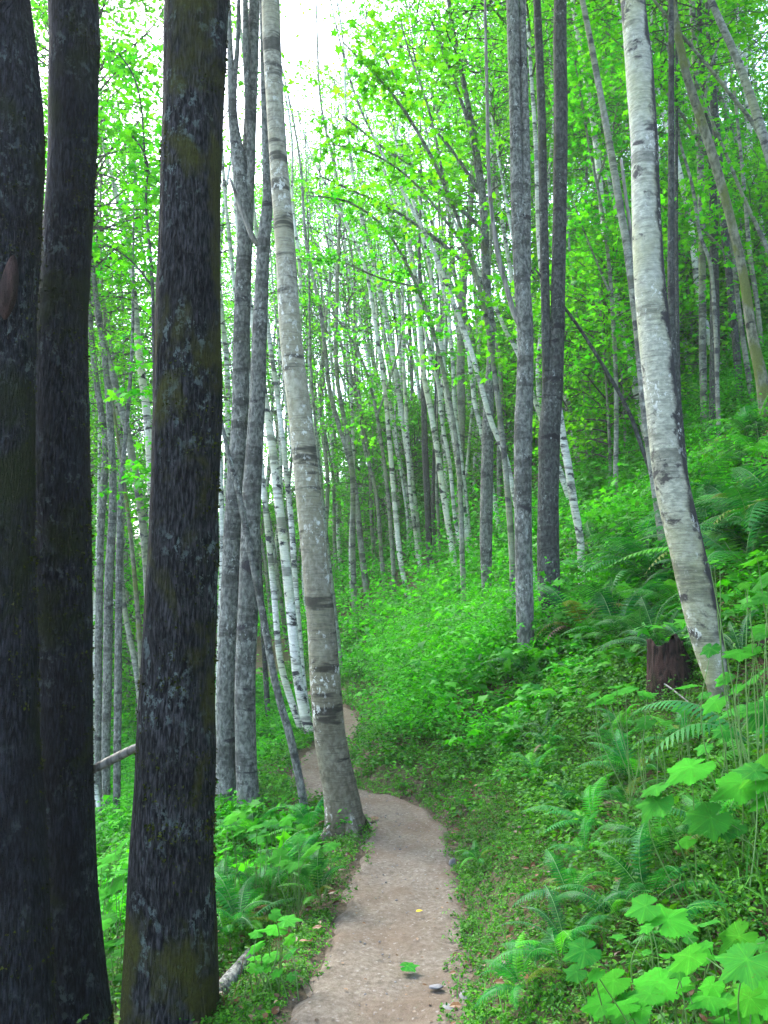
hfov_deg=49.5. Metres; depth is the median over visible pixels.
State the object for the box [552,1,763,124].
slender tree
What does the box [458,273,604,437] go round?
sapling
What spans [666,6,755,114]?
slender tree
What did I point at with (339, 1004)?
path
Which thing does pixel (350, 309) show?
alder tree
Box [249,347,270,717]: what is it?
alder tree
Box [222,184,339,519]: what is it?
slender tree
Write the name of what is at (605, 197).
sapling
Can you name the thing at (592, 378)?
sapling
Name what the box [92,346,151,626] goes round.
slender tree
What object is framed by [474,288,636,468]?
sapling
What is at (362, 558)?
slender tree
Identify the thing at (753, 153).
sapling
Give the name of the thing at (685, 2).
alder tree
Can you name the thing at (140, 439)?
slender tree
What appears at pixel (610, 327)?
sapling
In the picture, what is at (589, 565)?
fern
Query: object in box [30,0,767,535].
sky
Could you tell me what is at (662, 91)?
slender tree
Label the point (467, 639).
undergrowth
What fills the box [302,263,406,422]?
slender tree
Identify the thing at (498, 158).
birch tree
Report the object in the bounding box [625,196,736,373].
sapling
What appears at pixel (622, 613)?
fern
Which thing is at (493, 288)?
slender tree
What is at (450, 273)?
slender tree
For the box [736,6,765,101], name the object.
slender tree
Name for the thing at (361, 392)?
sapling
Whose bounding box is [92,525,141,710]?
sapling
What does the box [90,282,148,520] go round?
slender tree
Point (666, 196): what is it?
sapling
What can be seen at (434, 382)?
sapling
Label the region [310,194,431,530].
birch tree
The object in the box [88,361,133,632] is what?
slender tree
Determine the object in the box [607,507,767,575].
fern
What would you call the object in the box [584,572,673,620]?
fern
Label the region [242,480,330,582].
sapling
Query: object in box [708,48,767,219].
sapling
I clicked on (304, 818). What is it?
fern
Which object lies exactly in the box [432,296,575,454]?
sapling
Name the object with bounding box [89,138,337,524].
slender tree
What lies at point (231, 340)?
slender tree
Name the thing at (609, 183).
slender tree
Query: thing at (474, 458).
slender tree
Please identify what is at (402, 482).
slender tree
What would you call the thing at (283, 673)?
birch tree
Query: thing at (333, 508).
slender tree
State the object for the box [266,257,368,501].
slender tree
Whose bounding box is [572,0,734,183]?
slender tree
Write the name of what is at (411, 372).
alder tree
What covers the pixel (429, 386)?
sapling
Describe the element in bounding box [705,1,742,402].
alder tree
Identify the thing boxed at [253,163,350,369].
slender tree
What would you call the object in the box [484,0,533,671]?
alder tree
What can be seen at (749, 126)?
slender tree
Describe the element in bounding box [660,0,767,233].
slender tree
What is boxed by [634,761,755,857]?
fern
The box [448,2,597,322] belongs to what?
slender tree
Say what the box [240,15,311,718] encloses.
birch tree
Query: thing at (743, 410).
fern
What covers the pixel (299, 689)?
birch tree
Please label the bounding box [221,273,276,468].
slender tree
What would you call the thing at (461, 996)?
stone
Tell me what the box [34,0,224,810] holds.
alder tree
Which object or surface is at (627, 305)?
sapling
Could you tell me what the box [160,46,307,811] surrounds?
alder tree
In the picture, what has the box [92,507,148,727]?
sapling
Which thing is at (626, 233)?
alder tree
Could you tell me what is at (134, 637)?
sapling
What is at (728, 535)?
fern
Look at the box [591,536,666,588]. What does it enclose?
fern
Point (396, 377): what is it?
slender tree
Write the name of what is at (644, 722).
thimbleberry plant
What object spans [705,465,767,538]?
fern
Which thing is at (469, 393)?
slender tree
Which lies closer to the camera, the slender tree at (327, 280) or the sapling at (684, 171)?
the sapling at (684, 171)
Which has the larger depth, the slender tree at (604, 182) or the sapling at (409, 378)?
the sapling at (409, 378)
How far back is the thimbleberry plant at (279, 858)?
4.49 m
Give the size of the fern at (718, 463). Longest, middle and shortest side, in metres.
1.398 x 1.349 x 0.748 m
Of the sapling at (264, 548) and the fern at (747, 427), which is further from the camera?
the sapling at (264, 548)
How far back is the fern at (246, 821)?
6.42 m
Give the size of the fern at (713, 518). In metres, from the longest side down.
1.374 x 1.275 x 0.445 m
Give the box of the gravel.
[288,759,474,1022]
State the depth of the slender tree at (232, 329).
33.87 m
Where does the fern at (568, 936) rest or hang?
on the ground at (319, 959)
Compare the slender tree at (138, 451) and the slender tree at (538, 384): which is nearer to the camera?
the slender tree at (538, 384)
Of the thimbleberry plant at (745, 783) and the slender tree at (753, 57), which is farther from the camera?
the slender tree at (753, 57)
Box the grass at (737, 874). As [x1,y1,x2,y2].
[206,728,767,1023]
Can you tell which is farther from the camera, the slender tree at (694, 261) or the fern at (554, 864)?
the slender tree at (694, 261)
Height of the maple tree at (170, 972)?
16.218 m
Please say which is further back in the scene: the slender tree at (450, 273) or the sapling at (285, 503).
the sapling at (285, 503)
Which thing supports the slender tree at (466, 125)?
on the ground at (319, 959)
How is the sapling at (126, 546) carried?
on the ground at (319, 959)
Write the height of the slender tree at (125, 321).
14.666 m
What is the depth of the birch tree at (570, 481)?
12.15 m
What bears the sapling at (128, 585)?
on the ground at (319, 959)
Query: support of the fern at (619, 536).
on the ground at (319, 959)
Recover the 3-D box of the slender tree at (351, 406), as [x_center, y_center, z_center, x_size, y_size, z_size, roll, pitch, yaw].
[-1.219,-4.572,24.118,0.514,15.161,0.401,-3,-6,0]
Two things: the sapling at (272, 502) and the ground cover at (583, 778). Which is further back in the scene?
the sapling at (272, 502)
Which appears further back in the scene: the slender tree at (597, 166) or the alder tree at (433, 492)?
the alder tree at (433, 492)
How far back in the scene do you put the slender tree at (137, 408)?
20.25 m
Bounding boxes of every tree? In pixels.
[0,0,57,1023]
[30,1,160,632]
[31,0,162,595]
[31,0,289,809]
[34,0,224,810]
[35,0,114,1023]
[40,71,158,708]
[42,26,268,406]
[43,76,158,756]
[43,181,150,518]
[43,204,151,509]
[44,107,138,731]
[44,117,231,731]
[88,224,155,491]
[88,240,144,818]
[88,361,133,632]
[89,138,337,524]
[89,313,145,568]
[89,368,145,561]
[90,241,156,545]
[90,269,145,675]
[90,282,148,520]
[90,395,131,673]
[92,177,108,598]
[92,212,357,505]
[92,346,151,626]
[94,279,150,530]
[96,326,151,531]
[98,132,151,522]
[99,0,348,713]
[100,21,141,679]
[113,108,136,813]
[117,310,151,432]
[119,0,229,1023]
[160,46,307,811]
[215,0,258,810]
[215,50,234,683]
[217,311,284,621]
[221,179,288,647]
[221,208,276,430]
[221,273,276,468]
[221,277,276,421]
[221,319,287,509]
[222,147,301,730]
[222,152,347,553]
[222,157,371,575]
[222,182,323,497]
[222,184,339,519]
[222,255,276,447]
[222,266,363,541]
[222,311,281,586]
[223,154,379,418]
[227,342,273,636]
[229,0,272,807]
[232,172,313,740]
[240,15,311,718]
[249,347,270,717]
[251,227,343,499]
[253,148,438,590]
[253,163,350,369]
[253,270,367,577]
[255,96,368,535]
[259,49,412,570]
[259,129,274,238]
[262,0,375,847]
[262,189,305,612]
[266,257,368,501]
[268,245,364,397]
[282,67,371,611]
[283,83,301,332]
[285,453,292,559]
[288,71,410,606]
[293,30,431,483]
[297,233,312,417]
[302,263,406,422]
[304,0,569,504]
[304,0,569,605]
[304,139,378,486]
[304,172,367,551]
[305,99,343,667]
[305,214,387,532]
[307,137,336,582]
[308,127,422,475]
[309,0,513,436]
[309,226,341,552]
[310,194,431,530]
[311,224,385,525]
[312,316,343,483]
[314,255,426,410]
[315,0,357,629]
[318,74,330,529]
[324,109,354,594]
[325,105,482,568]
[329,206,369,405]
[330,0,536,590]
[330,84,376,572]
[331,142,385,431]
[332,203,382,397]
[333,289,356,532]
[334,111,388,541]
[335,0,509,420]
[336,0,421,558]
[339,0,589,510]
[339,265,371,464]
[340,200,440,526]
[342,247,418,474]
[344,153,413,542]
[346,14,457,571]
[348,181,453,522]
[350,118,440,442]
[352,116,451,440]
[356,227,362,489]
[357,168,477,372]
[359,135,457,332]
[359,198,391,381]
[362,169,396,399]
[370,4,550,481]
[374,178,382,290]
[375,216,394,348]
[376,236,409,553]
[378,192,421,440]
[383,6,502,548]
[383,38,471,562]
[390,59,402,545]
[391,13,459,550]
[394,22,431,477]
[395,0,587,464]
[396,3,504,299]
[397,0,622,583]
[398,56,547,546]
[399,47,472,546]
[402,72,465,457]
[403,197,413,462]
[406,37,479,477]
[411,126,438,432]
[413,1,589,346]
[413,132,534,379]
[414,18,592,252]
[418,107,432,584]
[419,75,552,485]
[423,2,549,405]
[431,97,439,564]
[432,196,441,328]
[435,87,443,562]
[436,112,534,421]
[437,181,446,519]
[438,131,459,471]
[440,4,463,518]
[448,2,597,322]
[453,13,591,359]
[454,0,767,445]
[456,0,758,138]
[457,26,581,260]
[462,0,643,440]
[466,89,625,284]
[469,156,480,495]
[473,0,706,205]
[474,0,615,408]
[480,0,763,273]
[481,79,587,287]
[482,0,621,459]
[482,37,588,293]
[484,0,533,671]
[489,3,685,193]
[492,0,667,355]
[495,0,670,571]
[503,1,655,376]
[505,0,661,216]
[527,11,686,302]
[529,0,767,391]
[533,0,648,636]
[545,0,721,372]
[546,0,709,319]
[547,50,629,352]
[549,0,767,225]
[550,10,620,208]
[552,0,767,254]
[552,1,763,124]
[567,0,767,406]
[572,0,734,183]
[578,0,695,369]
[594,1,759,141]
[595,2,690,158]
[610,1,742,155]
[611,2,767,123]
[616,0,707,441]
[620,0,732,716]
[648,0,767,278]
[655,0,764,260]
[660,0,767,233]
[666,0,763,355]
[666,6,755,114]
[667,0,688,476]
[667,0,767,417]
[689,2,767,229]
[696,0,719,445]
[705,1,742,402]
[707,0,767,167]
[720,6,765,118]
[728,4,767,95]
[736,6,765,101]
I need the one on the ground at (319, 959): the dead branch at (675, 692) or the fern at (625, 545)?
the fern at (625, 545)
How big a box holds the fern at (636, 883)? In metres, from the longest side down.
0.496 x 0.477 x 0.237 m
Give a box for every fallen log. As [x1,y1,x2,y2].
[219,948,255,997]
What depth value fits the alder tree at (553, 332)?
9.68 m
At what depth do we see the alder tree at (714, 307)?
12.63 m
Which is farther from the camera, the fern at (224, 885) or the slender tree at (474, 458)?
the slender tree at (474, 458)
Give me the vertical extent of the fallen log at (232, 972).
0.106 m
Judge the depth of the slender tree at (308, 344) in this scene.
29.41 m
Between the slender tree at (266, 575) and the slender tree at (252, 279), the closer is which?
the slender tree at (266, 575)
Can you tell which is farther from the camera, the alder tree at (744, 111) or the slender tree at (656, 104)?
the slender tree at (656, 104)
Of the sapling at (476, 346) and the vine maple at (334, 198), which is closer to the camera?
the vine maple at (334, 198)
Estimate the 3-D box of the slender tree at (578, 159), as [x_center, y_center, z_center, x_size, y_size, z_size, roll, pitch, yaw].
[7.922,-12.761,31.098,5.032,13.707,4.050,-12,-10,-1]
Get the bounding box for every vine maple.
[88,21,162,524]
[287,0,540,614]
[291,179,479,603]
[298,289,448,615]
[529,33,698,509]
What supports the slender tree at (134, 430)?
on the ground at (319, 959)
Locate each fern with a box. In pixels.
[214,827,327,899]
[214,857,282,919]
[214,871,279,934]
[215,806,285,832]
[215,867,263,902]
[215,873,303,939]
[217,903,269,946]
[254,830,333,861]
[261,797,324,837]
[277,848,345,903]
[456,840,494,868]
[468,709,514,730]
[473,931,562,1009]
[485,925,600,973]
[486,646,560,673]
[495,884,613,966]
[509,747,566,776]
[512,850,617,908]
[519,706,558,737]
[520,771,617,832]
[531,715,571,751]
[533,585,621,644]
[544,782,604,806]
[547,808,614,860]
[551,876,653,927]
[560,551,617,580]
[560,583,672,637]
[561,519,631,557]
[562,544,606,557]
[568,524,622,544]
[573,515,655,563]
[574,569,652,615]
[574,729,656,781]
[580,532,666,577]
[580,712,656,747]
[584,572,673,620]
[588,704,641,731]
[590,593,678,653]
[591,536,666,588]
[593,526,656,561]
[595,598,682,631]
[595,821,724,910]
[596,609,686,648]
[596,776,664,807]
[600,794,722,859]
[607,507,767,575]
[616,566,732,607]
[619,899,727,947]
[631,713,742,748]
[632,450,733,527]
[632,691,767,766]
[634,491,760,573]
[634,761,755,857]
[636,494,742,539]
[638,624,691,653]
[639,455,701,498]
[643,532,740,585]
[644,456,735,494]
[657,467,767,517]
[661,486,767,552]
[674,609,756,649]
[686,401,757,446]
[687,452,718,482]
[690,464,754,504]
[693,419,767,459]
[694,489,766,525]
[698,395,767,454]
[700,505,767,552]
[700,506,767,543]
[702,477,767,538]
[704,432,767,469]
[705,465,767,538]
[726,416,767,426]
[740,437,767,453]
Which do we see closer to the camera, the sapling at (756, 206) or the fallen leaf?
the fallen leaf
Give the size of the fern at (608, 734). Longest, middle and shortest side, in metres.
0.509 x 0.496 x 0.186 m
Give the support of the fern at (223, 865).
on the ground at (319, 959)
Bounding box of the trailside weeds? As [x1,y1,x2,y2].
[215,657,576,876]
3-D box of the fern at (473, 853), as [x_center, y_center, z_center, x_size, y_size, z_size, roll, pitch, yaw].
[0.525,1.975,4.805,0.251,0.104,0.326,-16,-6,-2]
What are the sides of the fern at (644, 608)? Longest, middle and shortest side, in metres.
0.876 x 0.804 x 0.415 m
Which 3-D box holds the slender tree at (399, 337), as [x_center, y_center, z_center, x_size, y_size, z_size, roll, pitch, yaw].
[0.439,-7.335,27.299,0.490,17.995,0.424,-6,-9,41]
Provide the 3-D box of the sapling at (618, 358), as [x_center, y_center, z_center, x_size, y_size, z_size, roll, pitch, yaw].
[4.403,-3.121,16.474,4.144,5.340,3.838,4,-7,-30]
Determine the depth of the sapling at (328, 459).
44.01 m
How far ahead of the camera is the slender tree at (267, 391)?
34.31 m
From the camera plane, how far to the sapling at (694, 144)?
23.97 m
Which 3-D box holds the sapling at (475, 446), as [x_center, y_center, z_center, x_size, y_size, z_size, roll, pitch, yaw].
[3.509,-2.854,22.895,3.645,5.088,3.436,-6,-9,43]
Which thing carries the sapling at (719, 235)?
on the ground at (319, 959)
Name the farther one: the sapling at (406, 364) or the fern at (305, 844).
the sapling at (406, 364)
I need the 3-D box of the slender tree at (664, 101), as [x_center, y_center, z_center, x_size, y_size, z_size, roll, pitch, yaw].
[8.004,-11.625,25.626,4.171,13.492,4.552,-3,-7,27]
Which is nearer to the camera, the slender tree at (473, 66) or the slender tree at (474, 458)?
the slender tree at (474, 458)
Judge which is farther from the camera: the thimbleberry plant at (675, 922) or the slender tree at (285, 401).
the slender tree at (285, 401)
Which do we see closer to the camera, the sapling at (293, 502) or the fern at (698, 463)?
the fern at (698, 463)
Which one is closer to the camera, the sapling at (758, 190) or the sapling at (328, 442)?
the sapling at (758, 190)
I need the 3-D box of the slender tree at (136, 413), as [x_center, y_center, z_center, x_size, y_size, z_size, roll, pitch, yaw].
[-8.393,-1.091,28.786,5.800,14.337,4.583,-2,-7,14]
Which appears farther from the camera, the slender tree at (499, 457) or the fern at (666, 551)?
the slender tree at (499, 457)
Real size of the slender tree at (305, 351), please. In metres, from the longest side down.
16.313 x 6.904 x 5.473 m
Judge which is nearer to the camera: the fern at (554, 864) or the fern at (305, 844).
the fern at (554, 864)
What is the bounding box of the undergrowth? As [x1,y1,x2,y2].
[93,221,767,949]
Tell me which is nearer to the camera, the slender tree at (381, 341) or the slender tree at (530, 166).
the slender tree at (530, 166)
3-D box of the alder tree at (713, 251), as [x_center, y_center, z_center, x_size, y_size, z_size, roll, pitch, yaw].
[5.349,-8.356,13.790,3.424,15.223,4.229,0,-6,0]
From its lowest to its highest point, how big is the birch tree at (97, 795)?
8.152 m
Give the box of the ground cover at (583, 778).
[77,522,767,1023]
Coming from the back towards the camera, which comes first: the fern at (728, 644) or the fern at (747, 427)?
the fern at (747, 427)
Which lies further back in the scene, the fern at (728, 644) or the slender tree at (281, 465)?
the slender tree at (281, 465)
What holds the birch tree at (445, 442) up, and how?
on the ground at (319, 959)
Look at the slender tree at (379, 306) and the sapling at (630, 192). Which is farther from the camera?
the slender tree at (379, 306)
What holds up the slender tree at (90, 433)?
on the ground at (319, 959)
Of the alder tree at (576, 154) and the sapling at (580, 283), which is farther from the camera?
the sapling at (580, 283)
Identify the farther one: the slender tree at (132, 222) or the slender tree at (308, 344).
the slender tree at (308, 344)
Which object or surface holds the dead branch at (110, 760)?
attached to the maple tree at (64, 554)
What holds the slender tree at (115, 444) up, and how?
on the ground at (319, 959)
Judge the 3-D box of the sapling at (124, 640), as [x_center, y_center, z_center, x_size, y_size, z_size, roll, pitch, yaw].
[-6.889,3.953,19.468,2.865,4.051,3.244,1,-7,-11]
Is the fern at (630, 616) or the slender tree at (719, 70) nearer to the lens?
the fern at (630, 616)
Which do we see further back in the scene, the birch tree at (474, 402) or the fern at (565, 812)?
the birch tree at (474, 402)
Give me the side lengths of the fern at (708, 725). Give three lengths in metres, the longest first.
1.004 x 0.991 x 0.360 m
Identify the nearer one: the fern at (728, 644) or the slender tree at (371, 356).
the fern at (728, 644)
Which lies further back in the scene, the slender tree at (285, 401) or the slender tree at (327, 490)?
the slender tree at (327, 490)
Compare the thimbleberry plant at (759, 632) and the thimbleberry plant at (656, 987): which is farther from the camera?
the thimbleberry plant at (759, 632)
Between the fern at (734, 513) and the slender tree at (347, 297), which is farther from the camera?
the slender tree at (347, 297)
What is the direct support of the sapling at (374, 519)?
on the ground at (319, 959)
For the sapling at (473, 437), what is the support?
on the ground at (319, 959)
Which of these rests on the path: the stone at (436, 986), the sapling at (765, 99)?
the stone at (436, 986)
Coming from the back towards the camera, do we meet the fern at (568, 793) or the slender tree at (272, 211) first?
the slender tree at (272, 211)
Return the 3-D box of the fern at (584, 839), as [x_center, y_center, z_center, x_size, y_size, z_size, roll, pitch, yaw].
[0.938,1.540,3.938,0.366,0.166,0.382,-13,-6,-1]
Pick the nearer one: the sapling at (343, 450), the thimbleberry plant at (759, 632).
the thimbleberry plant at (759, 632)
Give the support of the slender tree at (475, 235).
on the ground at (319, 959)
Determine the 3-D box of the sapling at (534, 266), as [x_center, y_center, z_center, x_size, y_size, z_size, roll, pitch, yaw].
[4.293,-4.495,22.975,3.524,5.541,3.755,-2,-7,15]
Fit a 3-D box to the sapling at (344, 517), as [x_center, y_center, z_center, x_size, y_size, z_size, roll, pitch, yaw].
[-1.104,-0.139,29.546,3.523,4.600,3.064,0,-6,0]
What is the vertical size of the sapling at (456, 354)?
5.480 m
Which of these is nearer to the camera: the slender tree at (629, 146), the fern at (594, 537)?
the fern at (594, 537)
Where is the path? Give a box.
[256,671,471,1023]
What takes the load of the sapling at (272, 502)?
on the ground at (319, 959)
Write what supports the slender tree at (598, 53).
on the ground at (319, 959)
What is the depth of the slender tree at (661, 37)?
22.08 m
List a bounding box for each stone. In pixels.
[429,984,442,989]
[443,1003,453,1009]
[449,858,455,866]
[459,991,469,999]
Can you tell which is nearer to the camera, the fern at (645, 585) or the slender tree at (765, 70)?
the fern at (645, 585)
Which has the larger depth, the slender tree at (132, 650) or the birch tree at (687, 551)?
the slender tree at (132, 650)
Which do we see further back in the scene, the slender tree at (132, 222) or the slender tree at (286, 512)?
the slender tree at (286, 512)
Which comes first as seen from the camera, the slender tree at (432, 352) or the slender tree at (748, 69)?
the slender tree at (432, 352)
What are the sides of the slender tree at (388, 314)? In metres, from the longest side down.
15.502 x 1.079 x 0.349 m
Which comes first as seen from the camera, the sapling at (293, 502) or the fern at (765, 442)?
the fern at (765, 442)
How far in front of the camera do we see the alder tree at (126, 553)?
17.36 m
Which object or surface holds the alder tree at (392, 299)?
on the ground at (319, 959)
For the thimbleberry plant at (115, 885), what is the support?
on the ground at (319, 959)
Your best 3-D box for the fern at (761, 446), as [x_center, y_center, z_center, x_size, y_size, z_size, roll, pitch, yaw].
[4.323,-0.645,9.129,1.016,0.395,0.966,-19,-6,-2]
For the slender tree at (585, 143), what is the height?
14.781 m
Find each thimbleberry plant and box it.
[97,836,129,974]
[101,911,123,1010]
[215,812,304,925]
[241,908,312,1003]
[264,833,341,924]
[562,937,767,1023]
[586,684,711,827]
[609,893,767,1023]
[635,753,767,922]
[694,668,767,839]
[699,555,767,844]
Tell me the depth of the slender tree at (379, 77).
10.81 m
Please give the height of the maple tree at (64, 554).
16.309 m
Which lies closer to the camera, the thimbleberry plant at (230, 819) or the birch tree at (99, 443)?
the thimbleberry plant at (230, 819)
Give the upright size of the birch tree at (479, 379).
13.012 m
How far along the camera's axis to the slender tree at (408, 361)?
39.04 m
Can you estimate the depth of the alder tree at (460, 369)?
21.60 m
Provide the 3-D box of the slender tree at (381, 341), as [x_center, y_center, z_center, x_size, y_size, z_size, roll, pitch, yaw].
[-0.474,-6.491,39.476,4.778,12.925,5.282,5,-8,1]
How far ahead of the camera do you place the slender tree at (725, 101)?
23.57 m
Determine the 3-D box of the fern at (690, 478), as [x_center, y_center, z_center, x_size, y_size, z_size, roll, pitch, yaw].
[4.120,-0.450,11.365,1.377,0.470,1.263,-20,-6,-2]
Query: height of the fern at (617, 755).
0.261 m
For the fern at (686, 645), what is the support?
on the ground at (319, 959)
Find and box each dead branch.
[93,744,135,772]
[664,683,687,701]
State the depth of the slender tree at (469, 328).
24.08 m
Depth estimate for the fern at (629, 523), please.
9.35 m
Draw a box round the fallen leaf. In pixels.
[399,962,418,971]
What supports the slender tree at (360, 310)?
on the ground at (319, 959)
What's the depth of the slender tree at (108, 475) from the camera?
21.34 m
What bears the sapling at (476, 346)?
on the ground at (319, 959)
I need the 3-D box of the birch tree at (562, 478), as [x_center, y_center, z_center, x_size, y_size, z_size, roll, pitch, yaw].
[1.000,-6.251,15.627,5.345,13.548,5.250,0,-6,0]
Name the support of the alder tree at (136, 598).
on the ground at (319, 959)
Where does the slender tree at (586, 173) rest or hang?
on the ground at (319, 959)
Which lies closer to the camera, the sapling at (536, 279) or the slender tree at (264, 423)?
the sapling at (536, 279)
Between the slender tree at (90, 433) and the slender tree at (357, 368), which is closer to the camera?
the slender tree at (90, 433)
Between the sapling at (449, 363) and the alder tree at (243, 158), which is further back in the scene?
the sapling at (449, 363)
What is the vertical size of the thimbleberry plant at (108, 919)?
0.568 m
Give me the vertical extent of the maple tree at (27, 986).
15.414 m
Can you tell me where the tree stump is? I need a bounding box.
[645,633,694,709]
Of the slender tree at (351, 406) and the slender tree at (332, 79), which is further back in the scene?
the slender tree at (332, 79)
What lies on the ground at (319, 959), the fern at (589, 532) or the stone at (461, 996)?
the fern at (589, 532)
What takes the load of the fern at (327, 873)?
on the ground at (319, 959)
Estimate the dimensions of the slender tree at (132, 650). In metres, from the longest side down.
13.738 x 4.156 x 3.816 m
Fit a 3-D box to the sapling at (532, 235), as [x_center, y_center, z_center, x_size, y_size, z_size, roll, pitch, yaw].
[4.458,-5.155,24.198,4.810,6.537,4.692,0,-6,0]
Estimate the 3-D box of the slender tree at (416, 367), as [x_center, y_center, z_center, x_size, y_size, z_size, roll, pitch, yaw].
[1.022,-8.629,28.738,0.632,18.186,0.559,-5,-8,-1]
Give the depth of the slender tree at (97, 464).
18.27 m
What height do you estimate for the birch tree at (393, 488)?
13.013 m
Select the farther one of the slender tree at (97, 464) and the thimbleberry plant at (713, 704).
the slender tree at (97, 464)
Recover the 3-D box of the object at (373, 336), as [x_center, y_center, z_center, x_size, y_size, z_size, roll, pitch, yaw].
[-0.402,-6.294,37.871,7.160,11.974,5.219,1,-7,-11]
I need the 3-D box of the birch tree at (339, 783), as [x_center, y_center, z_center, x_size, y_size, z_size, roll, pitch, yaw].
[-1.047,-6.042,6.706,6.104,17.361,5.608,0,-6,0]
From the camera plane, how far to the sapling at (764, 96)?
30.87 m
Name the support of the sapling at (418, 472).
on the ground at (319, 959)
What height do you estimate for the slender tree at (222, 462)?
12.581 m
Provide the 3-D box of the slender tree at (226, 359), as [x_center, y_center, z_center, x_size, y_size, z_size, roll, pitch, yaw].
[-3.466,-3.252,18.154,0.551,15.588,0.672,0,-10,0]
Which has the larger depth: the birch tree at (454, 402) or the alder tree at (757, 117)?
the birch tree at (454, 402)
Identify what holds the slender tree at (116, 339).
on the ground at (319, 959)
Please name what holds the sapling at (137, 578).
on the ground at (319, 959)
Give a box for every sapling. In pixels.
[91,471,218,722]
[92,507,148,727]
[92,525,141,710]
[92,556,218,736]
[92,576,143,706]
[94,564,133,711]
[102,598,141,703]
[103,539,142,667]
[113,533,218,692]
[217,502,298,604]
[217,503,301,601]
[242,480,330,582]
[260,444,345,572]
[261,477,301,561]
[265,478,298,563]
[285,386,432,537]
[285,472,331,547]
[313,410,348,477]
[319,422,343,483]
[320,409,390,513]
[322,379,421,495]
[323,406,452,525]
[324,445,383,559]
[329,401,476,551]
[330,390,449,537]
[337,367,450,497]
[365,376,409,472]
[370,407,454,511]
[371,425,438,485]
[377,395,446,479]
[405,351,450,438]
[406,347,496,497]
[407,330,485,449]
[407,340,537,484]
[414,322,507,437]
[414,382,456,446]
[420,359,474,441]
[427,356,494,448]
[431,330,533,478]
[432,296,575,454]
[438,316,541,459]
[446,293,515,435]
[447,316,514,395]
[451,224,596,454]
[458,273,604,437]
[466,221,597,407]
[471,211,742,466]
[471,253,580,398]
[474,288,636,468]
[491,238,509,310]
[504,198,631,414]
[508,212,728,495]
[514,291,630,437]
[531,216,729,450]
[534,222,609,308]
[539,283,634,457]
[550,130,767,365]
[565,245,692,396]
[565,249,695,435]
[566,164,680,310]
[566,253,592,349]
[566,277,689,385]
[568,155,666,262]
[568,166,724,338]
[580,155,767,364]
[584,153,730,305]
[596,143,767,367]
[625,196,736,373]
[659,141,767,301]
[660,131,767,349]
[660,162,767,344]
[663,107,759,174]
[682,157,767,309]
[691,84,767,300]
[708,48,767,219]
[721,105,766,146]
[730,83,767,144]
[733,159,767,262]
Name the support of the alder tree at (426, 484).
on the ground at (319, 959)
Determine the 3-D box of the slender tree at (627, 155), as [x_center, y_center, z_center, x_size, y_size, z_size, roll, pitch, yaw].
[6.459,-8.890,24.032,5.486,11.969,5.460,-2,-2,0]
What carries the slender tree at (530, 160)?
on the ground at (319, 959)
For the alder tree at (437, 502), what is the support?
on the ground at (319, 959)
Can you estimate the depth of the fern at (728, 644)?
5.50 m
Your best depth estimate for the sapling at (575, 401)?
18.68 m
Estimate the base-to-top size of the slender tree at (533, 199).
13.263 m
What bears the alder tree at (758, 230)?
on the ground at (319, 959)
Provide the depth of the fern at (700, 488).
8.85 m
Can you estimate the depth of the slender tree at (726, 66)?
29.00 m
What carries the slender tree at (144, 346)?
on the ground at (319, 959)
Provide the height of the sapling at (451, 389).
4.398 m
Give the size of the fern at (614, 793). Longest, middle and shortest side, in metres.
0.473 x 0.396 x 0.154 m
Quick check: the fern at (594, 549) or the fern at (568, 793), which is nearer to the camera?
the fern at (568, 793)
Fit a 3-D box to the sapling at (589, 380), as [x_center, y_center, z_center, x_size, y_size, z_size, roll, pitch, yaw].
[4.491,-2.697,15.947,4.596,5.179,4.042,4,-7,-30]
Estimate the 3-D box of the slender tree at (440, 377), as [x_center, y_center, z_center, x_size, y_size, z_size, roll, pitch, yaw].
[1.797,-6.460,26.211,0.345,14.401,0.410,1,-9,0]
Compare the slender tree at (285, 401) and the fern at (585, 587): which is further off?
the slender tree at (285, 401)
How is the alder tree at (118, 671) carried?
on the ground at (319, 959)
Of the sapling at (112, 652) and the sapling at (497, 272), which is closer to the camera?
the sapling at (112, 652)
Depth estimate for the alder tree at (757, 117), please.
10.66 m
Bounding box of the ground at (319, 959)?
[99,253,767,1023]
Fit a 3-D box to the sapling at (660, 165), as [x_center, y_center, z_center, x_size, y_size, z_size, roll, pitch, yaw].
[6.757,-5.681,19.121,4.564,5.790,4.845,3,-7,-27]
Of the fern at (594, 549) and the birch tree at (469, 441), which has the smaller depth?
the fern at (594, 549)
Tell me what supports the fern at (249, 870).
on the ground cover at (583, 778)
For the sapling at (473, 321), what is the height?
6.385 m
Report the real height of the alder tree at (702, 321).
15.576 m
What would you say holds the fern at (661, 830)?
on the ground at (319, 959)
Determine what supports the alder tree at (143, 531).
on the ground at (319, 959)
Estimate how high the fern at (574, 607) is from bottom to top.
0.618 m
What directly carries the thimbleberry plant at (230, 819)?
on the ground at (319, 959)
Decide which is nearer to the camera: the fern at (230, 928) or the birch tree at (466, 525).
the fern at (230, 928)
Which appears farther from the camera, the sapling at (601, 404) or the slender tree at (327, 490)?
the slender tree at (327, 490)
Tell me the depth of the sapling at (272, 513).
30.14 m
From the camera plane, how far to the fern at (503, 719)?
7.17 m
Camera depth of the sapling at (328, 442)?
46.43 m
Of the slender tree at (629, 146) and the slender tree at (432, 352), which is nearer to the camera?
the slender tree at (629, 146)
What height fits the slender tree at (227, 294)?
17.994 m

